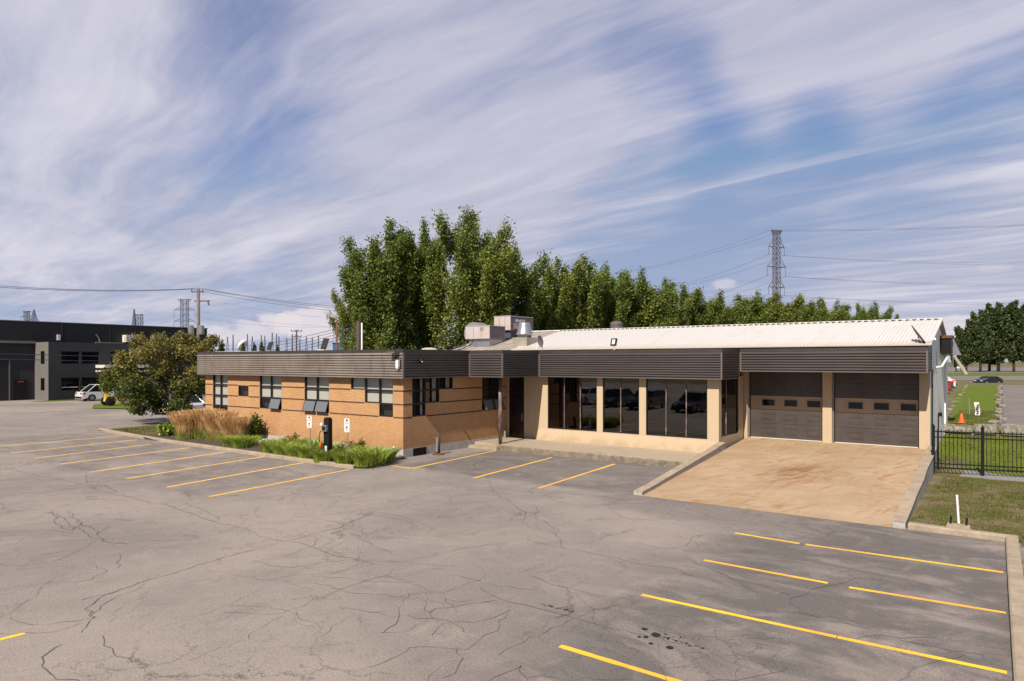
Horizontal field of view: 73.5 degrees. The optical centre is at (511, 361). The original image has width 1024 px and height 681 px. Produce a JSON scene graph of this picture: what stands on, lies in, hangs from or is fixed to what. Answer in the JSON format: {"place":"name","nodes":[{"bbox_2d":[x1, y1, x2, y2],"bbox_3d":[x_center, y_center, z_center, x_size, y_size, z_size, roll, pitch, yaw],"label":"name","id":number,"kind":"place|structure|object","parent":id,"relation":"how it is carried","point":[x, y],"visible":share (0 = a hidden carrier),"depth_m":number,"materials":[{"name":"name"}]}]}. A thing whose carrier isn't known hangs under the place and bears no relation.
{"place":"outdoors","nodes":[
{"label":"outdoors","id":0,"kind":"place"},
{"bbox_2d":[92,403,134,408],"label":"grass island","id":1,"kind":"structure","parent":0,"point":[117,405],"depth_m":59.79,"materials":[{"name":"green plant"}]},
{"bbox_2d":[101,393,123,405],"bbox_3d":[-35.603,3.315,61.190,1.100,1.251,1.620,0,0,36],"label":"garden tractor","id":2,"kind":"object","parent":1,"relation":"on","point":[106,399],"visible":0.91,"depth_m":60.65,"materials":[{"name":"yellow paint"}]},
{"bbox_2d":[101,424,160,435],"bbox_3d":[-19.293,3.950,40.113,8.600,0.001,7.200,0,0,36],"label":"grass corner","id":3,"kind":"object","parent":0,"point":[150,432],"depth_m":39.15,"materials":[{"name":"green plant"}]},
{"bbox_2d":[169,413,199,439],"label":"ornamental grass","id":4,"kind":"object","parent":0,"point":[182,421],"depth_m":34.15,"materials":[{"name":"beige plant"}]},
{"bbox_2d":[175,299,193,326],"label":"transmission tower","id":5,"kind":"structure","parent":0,"point":[187,319],"depth_m":419.67,"materials":[{"name":"grey metal"}]},
{"bbox_2d":[184,408,222,438],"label":"ornamental grass","id":6,"kind":"object","parent":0,"point":[199,431],"depth_m":34.31,"materials":[{"name":"beige plant"}]},
{"bbox_2d":[200,410,237,440],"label":"ornamental grass","id":7,"kind":"object","parent":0,"point":[208,419],"depth_m":33.54,"materials":[{"name":"beige plant"}]},
{"bbox_2d":[214,415,251,441],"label":"ornamental grass","id":8,"kind":"object","parent":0,"point":[223,424],"depth_m":32.95,"materials":[{"name":"beige plant"}]},
{"bbox_2d":[0,394,1023,680],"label":"parking lot","id":9,"kind":"structure","parent":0,"point":[470,534],"depth_m":12.81,"materials":[{"name":"grey asphalt"}]},
{"bbox_2d":[75,384,128,400],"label":"parked car","id":10,"kind":"object","parent":9,"relation":"on","point":[89,392],"visible":0.54,"depth_m":69.08,"materials":[{"name":"white paint"}]},
{"bbox_2d":[96,330,223,423],"bbox_3d":[-22.727,1.003,43.852,8.769,6.121,5.220,0,0,-5],"label":"maple tree","id":11,"kind":"object","parent":9,"relation":"on","point":[179,390],"visible":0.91,"depth_m":43.23,"materials":[{"name":"green plant"}]},
{"bbox_2d":[149,395,204,414],"bbox_3d":[-25.024,3.234,51.398,4.660,1.531,1.850,0,0,30],"label":"parked car","id":12,"kind":"object","parent":9,"relation":"on","point":[198,403],"visible":0.11,"depth_m":50.67,"materials":[{"name":"white paint"}]},
{"bbox_2d":[191,289,209,396],"bbox_3d":[-28.178,-1.279,61.999,1.684,10.559,0.361,0,0,0],"label":"utility pole","id":13,"kind":"object","parent":9,"relation":"on","point":[198,292],"visible":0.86,"depth_m":61.93,"materials":[{"name":"brown wood"}]},
{"bbox_2d":[0,286,197,290],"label":"overhead wire","id":14,"kind":"object","parent":13,"relation":"attached to","point":[80,290],"visible":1,"depth_m":53.83,"materials":[{"name":"black metal"}]},
{"bbox_2d":[193,288,333,310],"bbox_3d":[-21.407,-5.752,65.797,16.762,1.734,0.489,0,0,-29],"label":"overhead wire","id":15,"kind":"object","parent":13,"relation":"attached to","point":[265,298],"visible":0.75,"depth_m":64.84,"materials":[{"name":"black metal"}]},
{"bbox_2d":[99,428,404,468],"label":"kerb","id":16,"kind":"structure","parent":9,"relation":"on","point":[305,460],"depth_m":29.84,"materials":[{"name":"concrete"}]},
{"bbox_2d":[144,435,403,463],"bbox_3d":[-11.646,3.905,31.733,16.050,0.108,3.050,0,0,36],"label":"flower bed","id":17,"kind":"object","parent":9,"relation":"on","point":[257,448],"visible":0.24,"depth_m":32.87,"materials":[{"name":"brown soil"}]},
{"bbox_2d":[154,421,175,435],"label":"shrub","id":18,"kind":"object","parent":17,"relation":"on","point":[164,429],"visible":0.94,"depth_m":35.60,"materials":[{"name":"green plant"}]},
{"bbox_2d":[225,434,258,448],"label":"daylily","id":19,"kind":"object","parent":17,"relation":"on","point":[240,442],"visible":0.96,"depth_m":30.82,"materials":[{"name":"green plant"}]},
{"bbox_2d":[249,412,264,435],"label":"shrub","id":20,"kind":"object","parent":17,"relation":"on","point":[256,427],"visible":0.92,"depth_m":33.69,"materials":[{"name":"green plant"}]},
{"bbox_2d":[254,438,288,452],"bbox_3d":[-10.256,3.644,29.498,2.121,0.573,2.033,0,0,36],"label":"daylily","id":21,"kind":"object","parent":17,"relation":"on","point":[264,448],"visible":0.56,"depth_m":29.14,"materials":[{"name":"green plant"}]},
{"bbox_2d":[261,438,307,454],"bbox_3d":[-9.681,3.630,28.775,2.222,0.600,2.130,0,0,36],"label":"daylily","id":22,"kind":"object","parent":17,"relation":"on","point":[275,448],"visible":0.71,"depth_m":28.66,"materials":[{"name":"green plant"}]},
{"bbox_2d":[280,442,315,456],"bbox_3d":[-8.919,3.657,28.152,2.020,0.546,1.936,0,0,36],"label":"daylily","id":23,"kind":"object","parent":17,"relation":"on","point":[289,452],"visible":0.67,"depth_m":27.99,"materials":[{"name":"green plant"}]},
{"bbox_2d":[291,442,323,458],"bbox_3d":[-8.164,3.644,27.765,2.121,0.573,2.033,0,0,36],"label":"daylily","id":24,"kind":"object","parent":17,"relation":"on","point":[301,452],"visible":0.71,"depth_m":27.45,"materials":[{"name":"green plant"}]},
{"bbox_2d":[319,417,333,457],"bbox_3d":[-7.429,3.090,27.370,0.608,1.700,0.407,0,0,36],"label":"charging station","id":25,"kind":"object","parent":17,"relation":"on","point":[327,429],"visible":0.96,"depth_m":27.25,"materials":[{"name":"black paint"}]},
{"bbox_2d":[307,446,346,462],"bbox_3d":[-7.330,3.671,26.901,1.919,0.518,1.840,0,0,36],"label":"daylily","id":26,"kind":"object","parent":17,"relation":"on","point":[320,455],"visible":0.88,"depth_m":26.62,"materials":[{"name":"green plant"}]},
{"bbox_2d":[325,449,359,463],"bbox_3d":[-6.339,3.684,26.222,1.818,0.491,1.743,0,0,36],"label":"daylily","id":27,"kind":"object","parent":17,"relation":"on","point":[341,459],"visible":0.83,"depth_m":25.95,"materials":[{"name":"green plant"}]},
{"bbox_2d":[343,448,387,466],"bbox_3d":[-5.483,3.657,25.836,2.020,0.546,1.936,0,0,36],"label":"daylily","id":28,"kind":"object","parent":17,"relation":"on","point":[359,460],"visible":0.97,"depth_m":25.54,"materials":[{"name":"green plant"}]},
{"bbox_2d":[350,445,401,464],"bbox_3d":[-5.308,3.616,26.290,2.323,0.628,2.227,0,0,36],"label":"daylily","id":29,"kind":"object","parent":17,"relation":"on","point":[382,459],"visible":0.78,"depth_m":26.19,"materials":[{"name":"green plant"}]},
{"bbox_2d":[326,263,380,349],"bbox_3d":[-13.849,-2.692,60.480,4.978,13.394,4.340,0,0,-13],"label":"poplar tree","id":30,"kind":"object","parent":9,"relation":"on","point":[338,309],"visible":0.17,"depth_m":59.65,"materials":[{"name":"green plant"}]},
{"bbox_2d":[356,321,359,349],"bbox_3d":[-11.197,0.522,50.000,0.319,6.955,0.319,0,0,36],"label":"utility pole","id":31,"kind":"object","parent":9,"relation":"on","point":[357,335],"visible":0.35,"depth_m":49.88,"materials":[{"name":"brown wood"}]},
{"bbox_2d":[231,323,355,350],"bbox_3d":[-28.266,-1.492,80.000,0.031,2.722,69.033,0,0,-30],"label":"overhead wire","id":32,"kind":"object","parent":31,"relation":"attached to","point":[310,338],"visible":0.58,"depth_m":61.65,"materials":[{"name":"black metal"}]},
{"bbox_2d":[336,215,427,349],"bbox_3d":[-11.209,-4.327,59.639,7.827,16.668,9.504,0,0,5],"label":"poplar tree","id":33,"kind":"object","parent":9,"relation":"on","point":[389,280],"visible":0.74,"depth_m":57.16,"materials":[{"name":"green plant"}]},
{"bbox_2d":[390,215,448,349],"bbox_3d":[-8.615,-4.620,61.992,5.636,17.255,6.843,0,0,-40],"label":"poplar tree","id":34,"kind":"object","parent":9,"relation":"on","point":[433,248],"visible":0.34,"depth_m":60.47,"materials":[{"name":"green plant"}]},
{"bbox_2d":[412,205,522,349],"bbox_3d":[-4.107,-4.857,59.165,10.372,17.727,9.041,0,0,14],"label":"poplar tree","id":35,"kind":"object","parent":9,"relation":"on","point":[468,300],"visible":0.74,"depth_m":57.55,"materials":[{"name":"green plant"}]},
{"bbox_2d":[0,447,982,680],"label":"asphalt cracks","id":36,"kind":"object","parent":9,"relation":"on","point":[400,579],"visible":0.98,"depth_m":12.06,"materials":[{"name":"grey asphalt"}]},
{"bbox_2d":[468,437,530,449],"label":"steps","id":37,"kind":"structure","parent":9,"relation":"on","point":[490,444],"depth_m":31.93,"materials":[{"name":"concrete"}]},
{"bbox_2d":[0,436,1006,680],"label":"road marking","id":38,"kind":"object","parent":9,"relation":"on","point":[585,653],"visible":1,"depth_m":11.41,"materials":[{"name":"yellow paint"}]},
{"bbox_2d":[537,255,579,330],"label":"poplar tree","id":39,"kind":"object","parent":9,"relation":"on","point":[563,299],"visible":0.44,"depth_m":66.55,"materials":[{"name":"green plant"}]},
{"bbox_2d":[551,252,608,329],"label":"poplar tree","id":40,"kind":"object","parent":9,"relation":"on","point":[592,294],"visible":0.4,"depth_m":68.41,"materials":[{"name":"green plant"}]},
{"bbox_2d":[497,439,699,467],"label":"walkway","id":41,"kind":"structure","parent":9,"relation":"on","point":[653,457],"depth_m":28.59,"materials":[{"name":"concrete"}]},
{"bbox_2d":[544,605,703,648],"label":"oil stains","id":42,"kind":"object","parent":9,"relation":"on","point":[654,634],"visible":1,"depth_m":9.95,"materials":[{"name":"black liquid"}]},
{"bbox_2d":[604,269,668,327],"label":"poplar tree","id":43,"kind":"object","parent":9,"relation":"on","point":[642,318],"visible":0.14,"depth_m":76.87,"materials":[{"name":"green plant"}]},
{"bbox_2d":[642,437,926,526],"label":"driveway ramp","id":44,"kind":"structure","parent":9,"relation":"on","point":[860,483],"depth_m":21.86,"materials":[{"name":"concrete"}]},
{"bbox_2d":[908,522,1023,680],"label":"kerb","id":45,"kind":"structure","parent":9,"relation":"on","point":[1015,577],"depth_m":12.28,"materials":[{"name":"concrete"}]},
{"bbox_2d":[0,0,1023,361],"label":"sky","id":46,"kind":"structure","parent":0,"point":[228,146],"materials":[{"name":"blue"}]},
{"bbox_2d":[506,362,1023,543],"bbox_3d":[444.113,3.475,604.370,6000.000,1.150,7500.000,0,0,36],"label":"ground","id":47,"kind":"structure","parent":0,"point":[954,391],"depth_m":31.47,"materials":[{"name":"grey concrete"}]},
{"bbox_2d":[0,320,207,400],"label":"warehouse","id":48,"kind":"structure","parent":47,"relation":"on","point":[42,376],"depth_m":71.34,"materials":[{"name":"black paint"}]},
{"bbox_2d":[0,359,9,400],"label":"loading door","id":49,"kind":"structure","parent":48,"relation":"in","point":[4,363],"depth_m":69.43,"materials":[{"name":"grey metal"}]},
{"bbox_2d":[14,380,26,399],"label":"door","id":50,"kind":"structure","parent":48,"relation":"in","point":[20,389],"depth_m":70.53,"materials":[{"name":"black paint"}]},
{"bbox_2d":[61,378,78,390],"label":"window","id":51,"kind":"structure","parent":48,"relation":"in","point":[66,383],"depth_m":71.15,"materials":[{"name":"black glass"}]},
{"bbox_2d":[61,351,78,363],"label":"window","id":52,"kind":"structure","parent":48,"relation":"in","point":[62,352],"depth_m":71.17,"materials":[{"name":"black glass"}]},
{"bbox_2d":[82,377,98,389],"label":"window","id":53,"kind":"structure","parent":48,"relation":"in","point":[86,381],"depth_m":72.61,"materials":[{"name":"black glass"}]},
{"bbox_2d":[82,352,98,363],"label":"window","id":54,"kind":"structure","parent":48,"relation":"in","point":[93,358],"depth_m":72.79,"materials":[{"name":"black glass"}]},
{"bbox_2d":[476,241,551,330],"bbox_3d":[-0.274,-3.436,62.330,7.984,15.231,6.276,0,0,1],"label":"poplar tree","id":55,"kind":"object","parent":47,"relation":"on","point":[529,292],"visible":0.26,"depth_m":62.06,"materials":[{"name":"green plant"}]},
{"bbox_2d":[516,299,564,330],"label":"poplar tree","id":56,"kind":"object","parent":47,"relation":"on","point":[555,321],"visible":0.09,"depth_m":66.65,"materials":[{"name":"green plant"}]},
{"bbox_2d":[197,318,947,457],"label":"commercial building","id":57,"kind":"structure","parent":47,"relation":"on","point":[700,389],"depth_m":29.97,"materials":[{"name":"orange brick"}]},
{"bbox_2d":[213,375,227,409],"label":"window","id":58,"kind":"structure","parent":57,"relation":"in","point":[220,382],"depth_m":36.63,"materials":[{"name":"white glass"}]},
{"bbox_2d":[260,376,281,409],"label":"window","id":59,"kind":"structure","parent":57,"relation":"in","point":[270,386],"depth_m":33.90,"materials":[{"name":"white glass"}]},
{"bbox_2d":[302,377,328,412],"bbox_3d":[-9.013,1.520,31.795,1.780,1.660,0.451,0,0,36],"label":"window","id":60,"kind":"structure","parent":57,"relation":"in","point":[316,388],"depth_m":31.79,"materials":[{"name":"white glass"}]},
{"bbox_2d":[351,378,392,416],"bbox_3d":[-5.971,1.520,29.677,2.650,1.660,0.262,0,0,36],"label":"window","id":61,"kind":"structure","parent":57,"relation":"in","point":[377,390],"depth_m":29.48,"materials":[{"name":"white glass"}]},
{"bbox_2d":[412,377,452,416],"bbox_3d":[-3.558,1.520,29.978,0.282,1.660,2.580,0,0,36],"label":"window","id":62,"kind":"structure","parent":57,"relation":"in","point":[423,389],"depth_m":29.77,"materials":[{"name":"black glass"}]},
{"bbox_2d":[464,322,505,346],"bbox_3d":[-1.798,-1.465,39.778,3.007,1.690,2.220,0,0,36],"label":"rooftop unit","id":63,"kind":"object","parent":57,"relation":"on","point":[482,334],"visible":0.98,"depth_m":38.60,"materials":[{"name":"metal"}]},
{"bbox_2d":[482,377,504,410],"bbox_3d":[-0.990,1.520,33.297,0.451,1.660,1.610,0,0,36],"label":"window","id":64,"kind":"structure","parent":57,"relation":"in","point":[490,399],"depth_m":33.30,"materials":[{"name":"black glass"}]},
{"bbox_2d":[494,315,532,338],"bbox_3d":[0.271,-1.825,40.815,1.640,1.650,2.340,0,0,36],"label":"rooftop unit","id":65,"kind":"object","parent":57,"relation":"on","point":[510,323],"visible":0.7,"depth_m":39.99,"materials":[{"name":"metal"}]},
{"bbox_2d":[509,377,523,437],"bbox_3d":[0.237,2.215,33.870,0.930,3.090,0.132,0,0,36],"label":"entrance door","id":66,"kind":"structure","parent":57,"relation":"in","point":[516,384],"depth_m":33.90,"materials":[{"name":"brown metal"}]},
{"bbox_2d":[513,322,536,346],"bbox_3d":[0.686,-1.440,37.115,0.950,1.320,0.970,0,0,36],"label":"exhaust stack","id":67,"kind":"object","parent":57,"relation":"on","point":[524,333],"visible":0.98,"depth_m":36.78,"materials":[{"name":"metal"}]},
{"bbox_2d":[548,377,596,431],"bbox_3d":[2.819,1.930,32.013,2.670,2.540,0.092,0,0,36],"label":"showroom window","id":68,"kind":"structure","parent":57,"relation":"in","point":[572,401],"depth_m":32.02,"materials":[{"name":"black glass"}]},
{"bbox_2d":[603,378,638,434],"bbox_3d":[4.862,1.930,30.512,1.800,2.540,0.092,0,0,36],"label":"showroom window","id":69,"kind":"structure","parent":57,"relation":"in","point":[620,395],"depth_m":30.51,"materials":[{"name":"black glass"}]},
{"bbox_2d":[646,378,706,438],"bbox_3d":[6.945,1.930,28.981,2.730,2.540,0.092,0,0,36],"label":"showroom window","id":70,"kind":"structure","parent":57,"relation":"in","point":[674,407],"depth_m":28.95,"materials":[{"name":"black glass"}]},
{"bbox_2d":[722,379,737,436],"bbox_3d":[9.174,1.890,29.011,0.092,2.460,2.180,0,0,36],"label":"showroom window","id":71,"kind":"structure","parent":57,"relation":"in","point":[729,387],"depth_m":29.08,"materials":[{"name":"black glass"}]},
{"bbox_2d":[748,372,821,441],"bbox_3d":[11.802,1.860,29.655,3.100,3.040,0.090,0,0,36],"label":"garage door","id":72,"kind":"structure","parent":57,"relation":"in","point":[781,405],"depth_m":29.65,"materials":[{"name":"grey metal"}]},
{"bbox_2d":[833,372,918,447],"bbox_3d":[14.598,1.860,27.600,3.120,3.040,0.090,0,0,36],"label":"garage door","id":73,"kind":"structure","parent":57,"relation":"in","point":[882,409],"depth_m":27.57,"materials":[{"name":"grey metal"}]},
{"bbox_2d":[940,335,960,354],"bbox_3d":[19.603,-0.700,30.611,0.620,0.840,2.650,0,0,36],"label":"wall vent hood","id":74,"kind":"object","parent":57,"relation":"attached to","point":[949,346],"depth_m":29.70,"materials":[{"name":"black paint"}]},
{"bbox_2d":[576,260,631,328],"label":"poplar tree","id":75,"kind":"object","parent":47,"relation":"on","point":[613,294],"visible":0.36,"depth_m":71.70,"materials":[{"name":"green plant"}]},
{"bbox_2d":[623,266,678,327],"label":"poplar tree","id":76,"kind":"object","parent":47,"relation":"on","point":[641,286],"visible":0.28,"depth_m":77.43,"materials":[{"name":"green plant"}]},
{"bbox_2d":[647,275,694,325],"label":"poplar tree","id":77,"kind":"object","parent":47,"relation":"on","point":[684,316],"visible":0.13,"depth_m":85.47,"materials":[{"name":"green plant"}]},
{"bbox_2d":[633,442,725,495],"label":"retaining wall","id":78,"kind":"structure","parent":47,"relation":"on","point":[712,451],"depth_m":23.56,"materials":[{"name":"concrete"}]},
{"bbox_2d":[677,281,711,325],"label":"poplar tree","id":79,"kind":"object","parent":47,"relation":"on","point":[698,314],"visible":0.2,"depth_m":89.63,"materials":[{"name":"green plant"}]},
{"bbox_2d":[687,290,724,324],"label":"poplar tree","id":80,"kind":"object","parent":47,"relation":"on","point":[712,305],"visible":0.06,"depth_m":93.71,"materials":[{"name":"green plant"}]},
{"bbox_2d":[709,289,750,324],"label":"poplar tree","id":81,"kind":"object","parent":47,"relation":"on","point":[737,317],"visible":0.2,"depth_m":93.29,"materials":[{"name":"green plant"}]},
{"bbox_2d":[712,294,776,324],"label":"poplar tree","id":82,"kind":"object","parent":47,"relation":"on","point":[769,314],"visible":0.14,"depth_m":101.97,"materials":[{"name":"green plant"}]},
{"bbox_2d":[734,289,771,323],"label":"poplar tree","id":83,"kind":"object","parent":47,"relation":"on","point":[756,300],"visible":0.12,"depth_m":104.02,"materials":[{"name":"green plant"}]},
{"bbox_2d":[767,230,785,302],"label":"transmission tower","id":84,"kind":"structure","parent":47,"relation":"on","point":[776,262],"depth_m":269.40,"materials":[{"name":"grey metal"}]},
{"bbox_2d":[591,225,1005,304],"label":"overhead wire","id":85,"kind":"object","parent":84,"relation":"attached to","point":[843,259],"visible":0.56,"depth_m":277.48,"materials":[{"name":"grey metal"}]},
{"bbox_2d":[748,290,806,322],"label":"poplar tree","id":86,"kind":"object","parent":47,"relation":"on","point":[787,313],"visible":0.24,"depth_m":104.47,"materials":[{"name":"green plant"}]},
{"bbox_2d":[788,294,827,321],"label":"poplar tree","id":87,"kind":"object","parent":47,"relation":"on","point":[808,311],"visible":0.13,"depth_m":113.57,"materials":[{"name":"green plant"}]},
{"bbox_2d":[804,296,851,321],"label":"poplar tree","id":88,"kind":"object","parent":47,"relation":"on","point":[834,316],"visible":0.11,"depth_m":118.62,"materials":[{"name":"green plant"}]},
{"bbox_2d":[824,298,859,320],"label":"poplar tree","id":89,"kind":"object","parent":47,"relation":"on","point":[845,318],"visible":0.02,"depth_m":127.26,"materials":[{"name":"green plant"}]},
{"bbox_2d":[847,301,869,320],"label":"poplar tree","id":90,"kind":"object","parent":47,"relation":"on","point":[863,313],"visible":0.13,"depth_m":129.58,"materials":[{"name":"green plant"}]},
{"bbox_2d":[851,300,894,319],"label":"poplar tree","id":91,"kind":"object","parent":47,"relation":"on","point":[873,313],"visible":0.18,"depth_m":133.59,"materials":[{"name":"green plant"}]},
{"bbox_2d":[892,446,936,528],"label":"retaining wall","id":92,"kind":"structure","parent":47,"relation":"on","point":[915,490],"depth_m":19.72,"materials":[{"name":"concrete"}]},
{"bbox_2d":[947,385,997,423],"bbox_3d":[38.788,2.868,57.557,3.182,0.001,63.258,0,0,35],"label":"lawn strip","id":93,"kind":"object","parent":47,"relation":"on","point":[984,396],"visible":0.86,"depth_m":51.49,"materials":[{"name":"green plant"}]},
{"bbox_2d":[939,409,1023,475],"bbox_3d":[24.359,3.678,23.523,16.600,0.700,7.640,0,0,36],"label":"back lawn","id":94,"kind":"structure","parent":47,"relation":"on","point":[991,444],"depth_m":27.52,"materials":[{"name":"green plant"}]},
{"bbox_2d":[973,424,996,434],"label":"stone block","id":95,"kind":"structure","parent":47,"relation":"on","point":[990,428],"depth_m":30.67,"materials":[{"name":"grey stone"}]},
{"bbox_2d":[973,376,1002,382],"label":"parked car","id":96,"kind":"object","parent":47,"relation":"on","point":[989,379],"visible":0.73,"depth_m":92.10,"materials":[{"name":"black paint"}]},
{"bbox_2d":[960,470,1023,481],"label":"gravel strip","id":97,"kind":"object","parent":47,"relation":"on","point":[976,474],"visible":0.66,"depth_m":23.74,"materials":[{"name":"grey gravel"}]},
{"bbox_2d":[931,424,1023,475],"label":"metal fence","id":98,"kind":"object","parent":97,"relation":"on","point":[982,438],"visible":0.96,"depth_m":23.99,"materials":[{"name":"black metal"}]},
{"bbox_2d":[1000,424,1023,435],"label":"stone block","id":99,"kind":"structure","parent":47,"relation":"on","point":[1013,428],"depth_m":30.10,"materials":[{"name":"grey stone"}]},
{"bbox_2d":[907,475,1023,540],"bbox_3d":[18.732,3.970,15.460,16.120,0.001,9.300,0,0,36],"label":"side lawn","id":100,"kind":"structure","parent":0,"point":[1017,527],"depth_m":19.02,"materials":[{"name":"green plant"}]},
{"bbox_2d":[946,495,970,529],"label":"post","id":101,"kind":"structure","parent":100,"relation":"on","point":[959,525],"depth_m":16.07,"materials":[{"name":"white paint"}]},
{"bbox_2d":[948,367,1023,372],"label":"car park","id":102,"kind":"structure","parent":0,"point":[985,369],"depth_m":214.27,"materials":[{"name":"grey asphalt"}]},
{"bbox_2d":[954,325,973,370],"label":"dark tree","id":103,"kind":"object","parent":102,"relation":"on","point":[964,337],"visible":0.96,"depth_m":187.04,"materials":[{"name":"green plant"}]},
{"bbox_2d":[964,309,994,371],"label":"dark tree","id":104,"kind":"object","parent":102,"relation":"on","point":[979,325],"visible":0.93,"depth_m":185.04,"materials":[{"name":"green plant"}]},
{"bbox_2d":[985,299,1019,371],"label":"dark tree","id":105,"kind":"object","parent":102,"relation":"on","point":[996,313],"visible":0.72,"depth_m":188.70,"materials":[{"name":"green plant"}]},
{"bbox_2d":[1001,301,1023,371],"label":"dark tree","id":106,"kind":"object","parent":102,"relation":"on","point":[1013,344],"visible":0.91,"depth_m":185.55,"materials":[{"name":"green plant"}]},
{"bbox_2d":[948,373,1023,375],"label":"verge","id":107,"kind":"structure","parent":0,"point":[987,374],"depth_m":149.18,"materials":[{"name":"green plant"}]},
{"bbox_2d":[948,376,1023,379],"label":"road","id":108,"kind":"structure","parent":0,"point":[977,377],"depth_m":121.68,"materials":[{"name":"grey asphalt"}]},
{"bbox_2d":[1003,385,1023,424],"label":"side lot","id":109,"kind":"structure","parent":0,"point":[1013,400],"depth_m":46.74,"materials":[{"name":"grey concrete"}]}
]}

